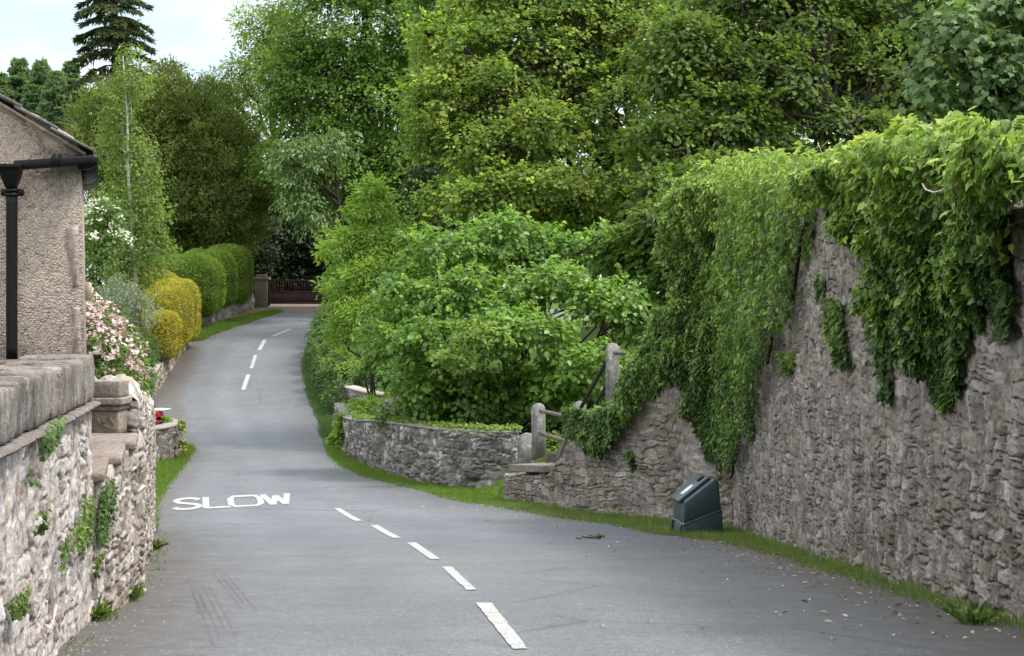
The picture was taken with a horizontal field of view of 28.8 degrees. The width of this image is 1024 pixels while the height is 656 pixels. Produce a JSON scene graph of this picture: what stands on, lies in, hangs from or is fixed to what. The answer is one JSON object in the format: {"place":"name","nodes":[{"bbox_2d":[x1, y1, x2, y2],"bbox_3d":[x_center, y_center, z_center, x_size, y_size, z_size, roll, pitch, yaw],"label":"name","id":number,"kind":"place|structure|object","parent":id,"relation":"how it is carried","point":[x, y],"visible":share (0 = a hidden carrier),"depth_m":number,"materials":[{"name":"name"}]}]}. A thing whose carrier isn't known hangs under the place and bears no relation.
{"place":"outdoors","nodes":[
{"label":"outdoors","id":0,"kind":"place"},
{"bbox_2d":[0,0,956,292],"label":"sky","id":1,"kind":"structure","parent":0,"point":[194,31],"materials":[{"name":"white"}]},
{"bbox_2d":[56,309,1023,655],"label":"road","id":2,"kind":"structure","parent":0,"point":[274,565],"depth_m":19.58,"materials":[{"name":"asphalt"}]},
{"bbox_2d":[91,595,117,619],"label":"weed","id":3,"kind":"object","parent":2,"relation":"on","point":[101,611],"visible":0.48,"depth_m":14.19,"materials":[{"name":"green plant"}]},
{"bbox_2d":[64,531,170,653],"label":"verge grass","id":4,"kind":"structure","parent":2,"relation":"on","point":[72,642],"depth_m":14.96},
{"bbox_2d":[129,584,145,600],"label":"weed","id":5,"kind":"object","parent":2,"relation":"on","point":[137,593],"visible":0.51,"depth_m":16.21,"materials":[{"name":"green plant"}]},
{"bbox_2d":[152,538,168,549],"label":"weed","id":6,"kind":"object","parent":2,"relation":"on","point":[157,543],"visible":0.58,"depth_m":25.79,"materials":[{"name":"green plant"}]},
{"bbox_2d":[172,493,289,509],"bbox_3d":[-5.840,3.594,41.319,2.423,0.059,4.446,0,0,-6],"label":"road marking","id":7,"kind":"object","parent":2,"relation":"on","point":[271,501],"visible":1,"depth_m":41.41,"materials":[{"name":"paint"}]},
{"bbox_2d":[334,508,362,520],"bbox_3d":[-3.101,3.518,37.623,0.149,0.119,3.924,0,0,-11],"label":"road marking","id":8,"kind":"object","parent":2,"relation":"on","point":[345,513],"visible":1,"depth_m":37.47,"materials":[{"name":"paint"}]},
{"bbox_2d":[371,525,400,537],"bbox_3d":[-2.041,3.267,32.062,0.149,0.258,4.641,0,0,-8],"label":"road marking","id":9,"kind":"object","parent":2,"relation":"on","point":[385,531],"visible":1,"depth_m":32.10,"materials":[{"name":"paint"}]},
{"bbox_2d":[408,542,438,558],"bbox_3d":[-1.153,2.859,25.652,0.144,0.341,5.021,0,0,-6],"label":"road marking","id":10,"kind":"object","parent":2,"relation":"on","point":[429,554],"visible":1,"depth_m":25.48,"materials":[{"name":"paint"}]},
{"bbox_2d":[443,566,475,589],"bbox_3d":[-0.532,2.444,19.554,0.116,0.274,4.032,0,0,-5],"label":"road marking","id":11,"kind":"object","parent":2,"relation":"on","point":[456,575],"visible":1,"depth_m":19.27,"materials":[{"name":"paint"}]},
{"bbox_2d":[476,602,525,648],"bbox_3d":[-0.095,2.062,13.952,0.132,0.271,3.992,0,0,-4],"label":"road marking","id":12,"kind":"object","parent":2,"relation":"on","point":[498,618],"visible":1,"depth_m":13.68,"materials":[{"name":"paint"}]},
{"bbox_2d":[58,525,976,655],"bbox_3d":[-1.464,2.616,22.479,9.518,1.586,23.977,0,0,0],"label":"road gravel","id":13,"kind":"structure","parent":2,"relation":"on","point":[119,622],"depth_m":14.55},
{"bbox_2d":[670,473,722,533],"bbox_3d":[2.913,2.804,31.549,0.684,0.945,1.079,0,0,-5],"label":"grit bin","id":14,"kind":"object","parent":2,"relation":"on","point":[697,504],"visible":0.88,"depth_m":31.05,"materials":[{"name":"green plastic"}]},
{"bbox_2d":[412,503,1015,639],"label":"fallen leaves","id":15,"kind":"object","parent":2,"relation":"on","point":[881,594],"visible":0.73,"depth_m":18.09,"materials":[{"name":"brown plant"}]},
{"bbox_2d":[940,600,1002,624],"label":"weed","id":16,"kind":"object","parent":2,"relation":"on","point":[972,614],"visible":1,"depth_m":13.93,"materials":[{"name":"green plant"}]},
{"bbox_2d":[86,286,1017,624],"bbox_3d":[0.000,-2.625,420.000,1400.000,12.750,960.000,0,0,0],"label":"ground","id":17,"kind":"structure","parent":0,"point":[552,456],"depth_m":84.28,"materials":[{"name":"soil"}]},
{"bbox_2d":[0,71,19,103],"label":"cypress tree","id":18,"kind":"object","parent":17,"relation":"on","point":[6,90],"visible":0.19,"depth_m":130.70,"materials":[{"name":"green plant"}]},
{"bbox_2d":[6,57,30,103],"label":"cypress tree","id":19,"kind":"object","parent":17,"relation":"on","point":[18,70],"visible":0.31,"depth_m":131.44,"materials":[{"name":"green plant"}]},
{"bbox_2d":[20,55,51,115],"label":"cypress tree","id":20,"kind":"object","parent":17,"relation":"on","point":[38,77],"visible":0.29,"depth_m":129.42,"materials":[{"name":"green plant"}]},
{"bbox_2d":[0,94,97,358],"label":"house","id":21,"kind":"structure","parent":17,"relation":"on","point":[48,173],"depth_m":14.05,"materials":[{"name":"stone"}]},
{"bbox_2d":[0,354,100,655],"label":"garden wall","id":22,"kind":"structure","parent":17,"relation":"on","point":[36,397],"depth_m":11.27,"materials":[{"name":"stone"}]},
{"bbox_2d":[6,586,31,620],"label":"wall plant","id":23,"kind":"object","parent":22,"relation":"attached to","point":[16,612],"depth_m":9.71,"materials":[{"name":"green plant"}]},
{"bbox_2d":[25,466,39,487],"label":"wall plant","id":24,"kind":"object","parent":22,"relation":"attached to","point":[32,482],"depth_m":9.96,"materials":[{"name":"green plant"}]},
{"bbox_2d":[33,508,52,536],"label":"wall plant","id":25,"kind":"object","parent":22,"relation":"attached to","point":[41,528],"depth_m":10.48,"materials":[{"name":"green plant"}]},
{"bbox_2d":[38,415,67,462],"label":"wall plant","id":26,"kind":"object","parent":22,"relation":"attached to","point":[49,440],"depth_m":10.70,"materials":[{"name":"green plant"}]},
{"bbox_2d":[55,492,97,575],"bbox_3d":[-2.699,1.285,12.463,0.130,0.418,2.434,0,0,-8],"label":"wall plant","id":27,"kind":"object","parent":22,"relation":"attached to","point":[81,533],"depth_m":12.47,"materials":[{"name":"green plant"}]},
{"bbox_2d":[92,551,107,578],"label":"wall plant","id":28,"kind":"object","parent":22,"relation":"attached to","point":[97,567],"depth_m":14.20,"materials":[{"name":"green plant"}]},
{"bbox_2d":[35,69,77,133],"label":"cypress tree","id":29,"kind":"object","parent":17,"relation":"on","point":[52,101],"visible":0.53,"depth_m":127.37,"materials":[{"name":"green plant"}]},
{"bbox_2d":[61,60,88,141],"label":"cypress tree","id":30,"kind":"object","parent":17,"relation":"on","point":[71,74],"visible":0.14,"depth_m":133.55,"materials":[{"name":"green plant"}]},
{"bbox_2d":[60,0,157,284],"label":"spruce tree","id":31,"kind":"object","parent":17,"relation":"on","point":[116,31],"visible":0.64,"depth_m":117.33,"materials":[{"name":"green plant"}]},
{"bbox_2d":[84,191,136,330],"bbox_3d":[-11.569,0.022,55.624,2.049,7.724,3.284,0,0,-23],"label":"whitethorn shrub","id":32,"kind":"object","parent":17,"relation":"on","point":[98,226],"visible":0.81,"depth_m":55.42,"materials":[{"name":"green plant"}]},
{"bbox_2d":[86,287,152,397],"bbox_3d":[-5.429,0.331,25.013,2.068,2.025,2.637,0,0,0],"label":"flowering shrub","id":33,"kind":"object","parent":17,"relation":"on","point":[114,355],"visible":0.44,"depth_m":24.61,"materials":[{"name":"pink plant"}]},
{"bbox_2d":[91,433,148,619],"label":"garden wall","id":34,"kind":"structure","parent":17,"relation":"on","point":[120,458],"depth_m":15.72,"materials":[{"name":"beige stone"}]},
{"bbox_2d":[94,479,118,547],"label":"wall plant","id":35,"kind":"object","parent":34,"relation":"attached to","point":[105,503],"depth_m":14.43,"materials":[{"name":"green plant"}]},
{"bbox_2d":[91,380,131,432],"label":"stone pier","id":36,"kind":"structure","parent":34,"relation":"on","point":[109,414],"depth_m":16.73,"materials":[{"name":"stone"}]},
{"bbox_2d":[91,373,156,566],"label":"garden wall","id":37,"kind":"structure","parent":17,"relation":"on","point":[141,416],"depth_m":21.41,"materials":[{"name":"beige stone"}]},
{"bbox_2d":[93,272,164,390],"bbox_3d":[-7.483,1.242,38.130,1.793,4.661,1.252,0,0,44],"label":"silver shrub","id":38,"kind":"object","parent":17,"relation":"on","point":[126,296],"visible":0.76,"depth_m":38.05,"materials":[{"name":"green plant"}]},
{"bbox_2d":[85,40,184,304],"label":"birch tree","id":39,"kind":"object","parent":17,"relation":"on","point":[150,213],"visible":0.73,"depth_m":69.83,"materials":[{"name":"green plant"}]},
{"bbox_2d":[111,267,177,327],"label":"clipped hedge","id":40,"kind":"object","parent":17,"relation":"on","point":[172,275],"visible":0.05,"depth_m":92.34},
{"bbox_2d":[126,332,178,396],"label":"laurel shrub","id":41,"kind":"object","parent":17,"relation":"on","point":[155,347],"visible":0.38,"depth_m":48.07,"materials":[{"name":"green plant"}]},
{"bbox_2d":[133,309,182,359],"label":"clipped hedge","id":42,"kind":"object","parent":17,"relation":"on","point":[168,330],"visible":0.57,"depth_m":79.06,"materials":[{"name":"plant"}]},
{"bbox_2d":[155,408,169,422],"bbox_3d":[-8.827,2.211,50.250,0.386,0.365,0.500,0,0,0],"label":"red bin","id":43,"kind":"object","parent":17,"relation":"on","point":[159,413],"visible":0.77,"depth_m":50.06,"materials":[{"name":"plastic"}]},
{"bbox_2d":[155,418,182,461],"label":"parapet wall","id":44,"kind":"structure","parent":17,"relation":"on","point":[168,435],"depth_m":55.72,"materials":[{"name":"stone"}]},
{"bbox_2d":[175,419,186,434],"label":"yellow flower","id":45,"kind":"object","parent":44,"relation":"on","point":[183,428],"visible":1,"depth_m":56.35,"materials":[{"name":"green plant"}]},
{"bbox_2d":[138,277,201,345],"bbox_3d":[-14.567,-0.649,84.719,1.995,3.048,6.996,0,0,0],"label":"clipped hedge","id":46,"kind":"object","parent":17,"relation":"on","point":[178,297],"visible":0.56,"depth_m":83.54,"materials":[{"name":"plant"}]},
{"bbox_2d":[60,53,279,260],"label":"yew tree","id":47,"kind":"object","parent":17,"relation":"on","point":[223,201],"visible":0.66,"depth_m":111.05,"materials":[{"name":"green plant"}]},
{"bbox_2d":[148,341,191,397],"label":"garden wall","id":48,"kind":"structure","parent":17,"relation":"on","point":[167,366],"depth_m":79.60,"materials":[{"name":"beige stone"}]},
{"bbox_2d":[155,443,197,531],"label":"verge grass","id":49,"kind":"structure","parent":17,"relation":"on","point":[163,480],"depth_m":50.66,"materials":[{"name":"plant"}]},
{"bbox_2d":[176,438,187,454],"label":"yellow flower","id":50,"kind":"object","parent":49,"relation":"on","point":[183,442],"visible":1,"depth_m":56.33,"materials":[{"name":"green plant"}]},
{"bbox_2d":[136,252,226,317],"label":"domed hedge","id":51,"kind":"object","parent":17,"relation":"on","point":[204,273],"visible":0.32,"depth_m":97.89,"materials":[{"name":"plant"}]},
{"bbox_2d":[183,248,238,308],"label":"domed hedge","id":52,"kind":"object","parent":17,"relation":"on","point":[227,260],"visible":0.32,"depth_m":102.72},
{"bbox_2d":[198,288,254,326],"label":"garden wall","id":53,"kind":"structure","parent":17,"relation":"on","point":[231,310],"depth_m":106.25,"materials":[{"name":"grey stone"}]},
{"bbox_2d":[209,243,254,304],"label":"domed hedge","id":54,"kind":"object","parent":17,"relation":"on","point":[243,259],"visible":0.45,"depth_m":107.14,"materials":[{"name":"plant"}]},
{"bbox_2d":[193,308,282,340],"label":"verge grass","id":55,"kind":"structure","parent":17,"relation":"on","point":[208,330],"depth_m":101.35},
{"bbox_2d":[253,274,270,307],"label":"gate pier","id":56,"kind":"structure","parent":17,"relation":"on","point":[261,289],"depth_m":114.00,"materials":[{"name":"beige stone"}]},
{"bbox_2d":[268,280,327,305],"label":"field gate","id":57,"kind":"structure","parent":56,"relation":"attached to","point":[294,297],"depth_m":114.53,"materials":[{"name":"red paint"}]},
{"bbox_2d":[202,0,326,286],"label":"ash tree","id":58,"kind":"object","parent":17,"relation":"on","point":[249,86],"visible":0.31,"depth_m":127.10,"materials":[{"name":"green plant"}]},
{"bbox_2d":[247,215,283,291],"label":"holly tree","id":59,"kind":"object","parent":17,"relation":"on","point":[261,266],"visible":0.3,"depth_m":118.62,"materials":[{"name":"green plant"}]},
{"bbox_2d":[255,304,332,311],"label":"drive","id":60,"kind":"structure","parent":17,"relation":"on","point":[298,307],"depth_m":113.96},
{"bbox_2d":[261,176,347,301],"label":"evergreen tree","id":61,"kind":"object","parent":17,"relation":"on","point":[303,264],"visible":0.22,"depth_m":122.61,"materials":[{"name":"green plant"}]},
{"bbox_2d":[259,126,369,281],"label":"whitebeam tree","id":62,"kind":"object","parent":17,"relation":"on","point":[315,162],"visible":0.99,"depth_m":102.44,"materials":[{"name":"green plant"}]},
{"bbox_2d":[299,337,333,437],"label":"verge grass","id":63,"kind":"structure","parent":17,"relation":"on","point":[324,416],"depth_m":74.03,"materials":[{"name":"green plant"}]},
{"bbox_2d":[303,301,364,414],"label":"roadside hedge","id":64,"kind":"object","parent":17,"relation":"on","point":[331,389],"visible":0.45,"depth_m":76.10,"materials":[{"name":"green plant"}]},
{"bbox_2d":[242,0,434,258],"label":"beech tree","id":65,"kind":"object","parent":17,"relation":"on","point":[330,64],"visible":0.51,"depth_m":107.91,"materials":[{"name":"green plant"}]},
{"bbox_2d":[315,339,374,384],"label":"ground elder patch","id":66,"kind":"object","parent":17,"relation":"on","point":[345,366],"visible":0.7,"depth_m":74.64,"materials":[{"name":"green plant"}]},
{"bbox_2d":[342,392,385,415],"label":"shrubby weed","id":67,"kind":"object","parent":17,"relation":"on","point":[363,403],"visible":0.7,"depth_m":60.02,"materials":[{"name":"green plant"}]},
{"bbox_2d":[331,377,401,415],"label":"parapet wall","id":68,"kind":"structure","parent":17,"relation":"on","point":[353,391],"depth_m":70.20,"materials":[{"name":"beige stone"}]},
{"bbox_2d":[309,163,424,415],"bbox_3d":[-4.391,-0.758,62.199,3.674,8.880,4.890,0,0,-28],"label":"ash sapling","id":69,"kind":"object","parent":17,"relation":"on","point":[358,271],"visible":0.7,"depth_m":62.27,"materials":[{"name":"green plant"}]},
{"bbox_2d":[343,367,400,391],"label":"nettle bed","id":70,"kind":"object","parent":17,"relation":"on","point":[359,379],"visible":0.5,"depth_m":72.30,"materials":[{"name":"green plant"}]},
{"bbox_2d":[321,437,522,503],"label":"verge grass","id":71,"kind":"structure","parent":17,"relation":"on","point":[337,455],"depth_m":46.17,"materials":[{"name":"plant"}]},
{"bbox_2d":[333,403,521,488],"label":"parapet wall","id":72,"kind":"structure","parent":17,"relation":"on","point":[481,458],"depth_m":46.53,"materials":[{"name":"stone"}]},
{"bbox_2d":[325,411,345,448],"bbox_3d":[-5.375,3.218,61.770,0.783,1.387,3.554,0,0,-8],"label":"creeper patch","id":73,"kind":"object","parent":72,"relation":"attached to","point":[336,435],"visible":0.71,"depth_m":60.37,"materials":[{"name":"green plant"}]},
{"bbox_2d":[351,412,523,434],"bbox_3d":[-2.644,2.394,50.470,1.551,0.546,13.317,0,0,-20],"label":"ivy trail","id":74,"kind":"object","parent":72,"relation":"on","point":[447,424],"visible":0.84,"depth_m":46.09,"materials":[{"name":"green plant"}]},
{"bbox_2d":[368,392,523,436],"bbox_3d":[-1.382,2.727,49.737,4.515,2.333,2.233,0,0,44],"label":"cow parsley","id":75,"kind":"object","parent":17,"relation":"on","point":[482,420],"visible":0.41,"depth_m":48.91,"materials":[{"name":"green plant"}]},
{"bbox_2d":[393,142,500,342],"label":"understory tree","id":76,"kind":"object","parent":17,"relation":"on","point":[429,171],"visible":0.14,"depth_m":83.36,"materials":[{"name":"green plant"}]},
{"bbox_2d":[430,319,516,423],"bbox_3d":[-0.881,1.757,45.661,1.997,3.923,1.158,0,0,0],"label":"pale shrub","id":77,"kind":"object","parent":17,"relation":"on","point":[491,333],"visible":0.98,"depth_m":45.56,"materials":[{"name":"green plant"}]},
{"bbox_2d":[390,0,577,289],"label":"woodland tree","id":78,"kind":"object","parent":17,"relation":"on","point":[427,5],"visible":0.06,"depth_m":94.31,"materials":[{"name":"green plant"}]},
{"bbox_2d":[403,403,605,442],"bbox_3d":[0.176,3.062,51.588,8.393,2.320,4.131,0,0,23],"label":"bramble bush","id":79,"kind":"object","parent":17,"relation":"on","point":[552,424],"visible":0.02,"depth_m":51.40,"materials":[{"name":"green plant"}]},
{"bbox_2d":[350,201,670,439],"bbox_3d":[0.271,0.270,49.322,8.976,7.011,6.658,0,0,0],"label":"hazel bush","id":80,"kind":"object","parent":17,"relation":"on","point":[556,378],"visible":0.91,"depth_m":48.58,"materials":[{"name":"green plant"}]},
{"bbox_2d":[517,433,533,473],"bbox_3d":[0.320,2.835,44.152,0.400,1.017,0.318,0,0,0],"label":"stone post","id":81,"kind":"object","parent":17,"relation":"on","point":[524,451],"visible":0.62,"depth_m":44.00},
{"bbox_2d":[383,0,679,407],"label":"sycamore tree","id":82,"kind":"object","parent":17,"relation":"on","point":[510,141],"visible":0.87,"depth_m":62.33,"materials":[{"name":"green plant"}]},
{"bbox_2d":[531,403,545,460],"bbox_3d":[0.573,2.246,43.020,0.339,1.244,0.256,0,0,0],"label":"stone post","id":83,"kind":"object","parent":17,"relation":"on","point":[538,425],"visible":0.91,"depth_m":42.91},
{"bbox_2d":[539,431,569,443],"bbox_3d":[0.884,2.309,42.025,0.090,0.167,1.741,0,0,-18],"label":"stile rail","id":84,"kind":"object","parent":83,"relation":"attached to","point":[551,436],"visible":0.84,"depth_m":42.04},
{"bbox_2d":[539,409,579,421],"bbox_3d":[1.023,1.830,41.725,0.090,0.178,2.397,0,0,-20],"label":"stile rail","id":85,"kind":"object","parent":83,"relation":"attached to","point":[552,413],"visible":0.52,"depth_m":42.19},
{"bbox_2d":[455,176,621,342],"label":"understory tree","id":86,"kind":"object","parent":17,"relation":"on","point":[496,268],"depth_m":79.56,"materials":[{"name":"green plant"}]},
{"bbox_2d":[546,430,569,452],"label":"weed clump","id":87,"kind":"object","parent":17,"relation":"on","point":[553,445],"visible":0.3,"depth_m":45.23,"materials":[{"name":"green plant"}]},
{"bbox_2d":[496,1,667,325],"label":"woodland tree","id":88,"kind":"object","parent":17,"relation":"on","point":[581,168],"visible":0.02,"depth_m":92.09,"materials":[{"name":"green plant"}]},
{"bbox_2d":[569,146,635,279],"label":"understory tree","id":89,"kind":"object","parent":17,"relation":"on","point":[598,165],"visible":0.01,"depth_m":75.54,"materials":[{"name":"green plant"}]},
{"bbox_2d":[606,342,618,404],"bbox_3d":[2.048,1.098,40.522,0.290,1.610,0.258,0,0,0],"label":"stone post","id":90,"kind":"object","parent":17,"relation":"on","point":[612,367],"visible":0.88,"depth_m":40.40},
{"bbox_2d":[579,360,605,409],"bbox_3d":[1.730,1.204,42.150,0.100,1.190,2.970,0,0,-9],"label":"stile rail","id":91,"kind":"object","parent":90,"relation":"attached to","point":[593,385],"visible":0.92,"depth_m":42.08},
{"bbox_2d":[503,195,732,525],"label":"boundary wall","id":92,"kind":"structure","parent":17,"relation":"on","point":[659,439],"depth_m":37.10,"materials":[{"name":"grey stone"}]},
{"bbox_2d":[555,436,567,461],"bbox_3d":[1.068,2.393,40.950,0.110,0.800,0.816,0,0,-19],"label":"stile rail","id":93,"kind":"object","parent":92,"relation":"attached to","point":[563,446],"visible":0.58,"depth_m":40.99,"materials":[{"name":"grey wood"}]},
{"bbox_2d":[622,450,636,472],"bbox_3d":[2.180,2.498,37.257,0.178,0.439,0.468,0,0,-36],"label":"ivy strand","id":94,"kind":"object","parent":92,"relation":"attached to","point":[628,456],"visible":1,"depth_m":37.19,"materials":[{"name":"green plant"}]},
{"bbox_2d":[559,141,824,481],"bbox_3d":[3.540,-0.023,31.708,3.205,6.064,16.225,0,0,-8],"label":"ivy curtain","id":95,"kind":"object","parent":92,"relation":"hanging from","point":[735,296],"visible":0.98,"depth_m":33.30,"materials":[{"name":"green plant"}]},
{"bbox_2d":[597,153,693,369],"bbox_3d":[3.884,-0.421,49.062,3.537,8.234,8.676,0,0,0],"label":"elder bush","id":96,"kind":"object","parent":17,"relation":"on","point":[651,186],"visible":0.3,"depth_m":49.98,"materials":[{"name":"green plant"}]},
{"bbox_2d":[617,2,839,208],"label":"woodland tree","id":97,"kind":"object","parent":17,"relation":"on","point":[796,136],"depth_m":86.96,"materials":[{"name":"green plant"}]},
{"bbox_2d":[464,495,1023,637],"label":"verge grass","id":98,"kind":"structure","parent":17,"relation":"on","point":[743,537],"depth_m":27.10,"materials":[{"name":"plant"}]},
{"bbox_2d":[741,132,815,185],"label":"understory tree","id":99,"kind":"object","parent":17,"relation":"on","point":[786,145],"visible":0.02,"depth_m":73.33,"materials":[{"name":"green plant"}]},
{"bbox_2d":[612,0,1018,193],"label":"sycamore tree","id":100,"kind":"object","parent":17,"relation":"on","point":[707,74],"visible":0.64,"depth_m":56.91,"materials":[{"name":"green plant"}]},
{"bbox_2d":[757,0,958,136],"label":"woodland tree","id":101,"kind":"object","parent":17,"relation":"on","point":[788,128],"visible":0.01,"depth_m":83.45,"materials":[{"name":"green plant"}]},
{"bbox_2d":[731,184,1023,623],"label":"boundary wall","id":102,"kind":"structure","parent":17,"relation":"on","point":[911,484],"depth_m":19.19,"materials":[{"name":"grey stone"}]},
{"bbox_2d":[774,351,796,378],"bbox_3d":[3.602,0.482,26.275,0.188,0.388,0.913,0,0,-5],"label":"ivy strand","id":103,"kind":"object","parent":102,"relation":"attached to","point":[785,364],"visible":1,"depth_m":26.27,"materials":[{"name":"green plant"}]},
{"bbox_2d":[811,273,826,304],"bbox_3d":[3.599,-0.446,23.307,0.222,0.390,0.524,0,0,0],"label":"ivy strand","id":104,"kind":"object","parent":102,"relation":"attached to","point":[819,284],"visible":0.96,"depth_m":23.29,"materials":[{"name":"green plant"}]},
{"bbox_2d":[816,297,852,372],"bbox_3d":[3.545,0.077,21.921,0.235,0.839,1.146,0,0,-2],"label":"ivy strand","id":105,"kind":"object","parent":102,"relation":"attached to","point":[832,334],"visible":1,"depth_m":21.79,"materials":[{"name":"green plant"}]},
{"bbox_2d":[861,320,894,407],"bbox_3d":[3.520,0.274,19.095,0.286,0.988,0.739,0,0,0],"label":"ivy strand","id":106,"kind":"object","parent":102,"relation":"attached to","point":[881,363],"visible":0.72,"depth_m":18.94,"materials":[{"name":"green plant"}]},
{"bbox_2d":[776,106,1023,415],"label":"ivy curtain","id":107,"kind":"object","parent":102,"relation":"hanging from","point":[867,192],"visible":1,"depth_m":16.20,"materials":[{"name":"green plant"}]},
{"bbox_2d":[979,248,1022,345],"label":"ivy strand","id":108,"kind":"object","parent":102,"relation":"attached to","point":[1004,295],"visible":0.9,"depth_m":14.01,"materials":[{"name":"green plant"}]},
{"bbox_2d":[882,0,1023,124],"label":"maple tree","id":109,"kind":"object","parent":17,"relation":"on","point":[994,78],"visible":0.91,"depth_m":32.70,"materials":[{"name":"green plant"}]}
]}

